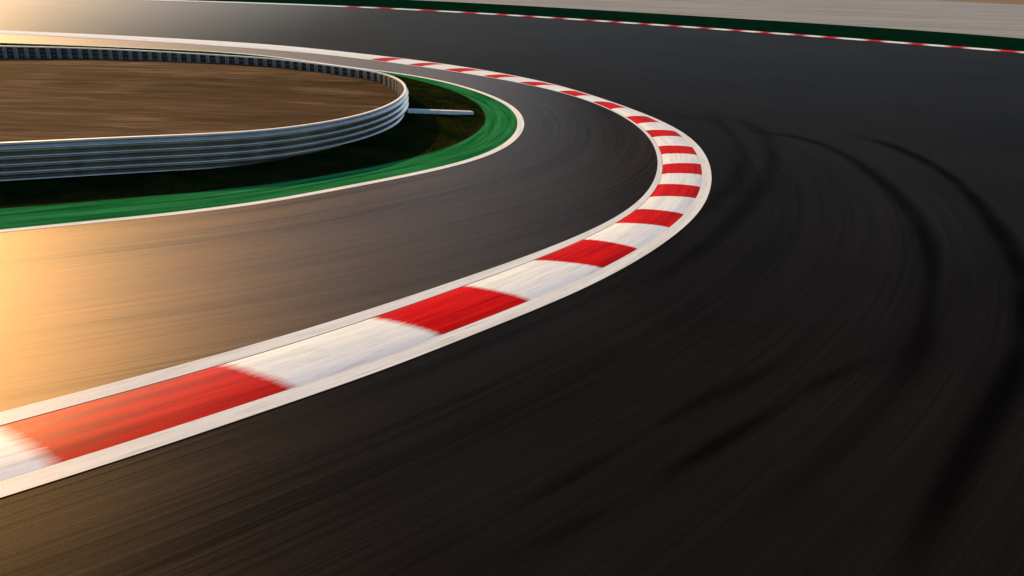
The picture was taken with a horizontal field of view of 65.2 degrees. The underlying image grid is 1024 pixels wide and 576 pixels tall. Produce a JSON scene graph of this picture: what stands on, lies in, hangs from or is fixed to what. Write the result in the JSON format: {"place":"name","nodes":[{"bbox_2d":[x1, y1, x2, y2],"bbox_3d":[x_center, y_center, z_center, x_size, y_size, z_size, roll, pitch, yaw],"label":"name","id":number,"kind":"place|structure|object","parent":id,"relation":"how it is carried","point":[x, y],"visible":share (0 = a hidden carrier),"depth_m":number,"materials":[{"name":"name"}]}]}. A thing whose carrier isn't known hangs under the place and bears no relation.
{"place":"outdoors","nodes":[
{"label":"outdoors","id":0,"kind":"place"},
{"bbox_2d":[0,58,399,141],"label":"infield earth","id":1,"kind":"structure","parent":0,"point":[53,98],"depth_m":31.91,"materials":[{"name":"brown soil"}]},
{"bbox_2d":[0,43,485,208],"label":"grass bank","id":2,"kind":"structure","parent":0,"point":[5,185],"depth_m":23.81,"materials":[{"name":"green plant"}]},
{"bbox_2d":[0,45,408,182],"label":"guardrail","id":3,"kind":"object","parent":2,"relation":"on","point":[46,159],"visible":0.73,"depth_m":23.21,"materials":[{"name":"silver metal"}]},
{"bbox_2d":[406,108,473,114],"bbox_3d":[-2.835,-6.942,31.549,2.993,0.470,0.260,-14,27,-33],"label":"concrete strip","id":4,"kind":"object","parent":2,"relation":"on","point":[435,111],"visible":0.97,"depth_m":31.43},
{"bbox_2d":[0,43,516,229],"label":"green turf","id":5,"kind":"structure","parent":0,"point":[498,128],"depth_m":21.64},
{"bbox_2d":[0,33,657,411],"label":"road","id":6,"kind":"structure","parent":0,"point":[86,306],"depth_m":17.26,"materials":[{"name":"grey asphalt"}]},
{"bbox_2d":[0,42,523,231],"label":"white edge line","id":7,"kind":"object","parent":6,"relation":"on","point":[519,129],"visible":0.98,"depth_m":22.69,"materials":[{"name":"paint"}]},
{"bbox_2d":[0,30,711,497],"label":"kerb","id":8,"kind":"structure","parent":6,"relation":"on","point":[130,416],"depth_m":13.12,"materials":[{"name":"paint"}]},
{"bbox_2d":[0,0,1023,575],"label":"race track","id":9,"kind":"structure","parent":0,"point":[794,346],"depth_m":12.27,"materials":[{"name":"black asphalt"}]},
{"bbox_2d":[153,0,1023,52],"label":"kerb","id":10,"kind":"structure","parent":9,"relation":"on","point":[625,22],"depth_m":81.75,"materials":[{"name":"paint"}]},
{"bbox_2d":[0,0,1023,498],"bbox_3d":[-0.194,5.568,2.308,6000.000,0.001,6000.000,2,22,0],"label":"ground","id":11,"kind":"structure","parent":0,"point":[1018,2],"depth_m":16.98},
{"bbox_2d":[151,0,1023,52],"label":"turf strip","id":12,"kind":"object","parent":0,"point":[937,38],"visible":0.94,"depth_m":88.53,"materials":[{"name":"green plant"}]},
{"bbox_2d":[424,0,1023,38],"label":"gravel runoff","id":13,"kind":"structure","parent":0,"point":[994,19],"depth_m":114.52,"materials":[{"name":"grey gravel"}]}
]}

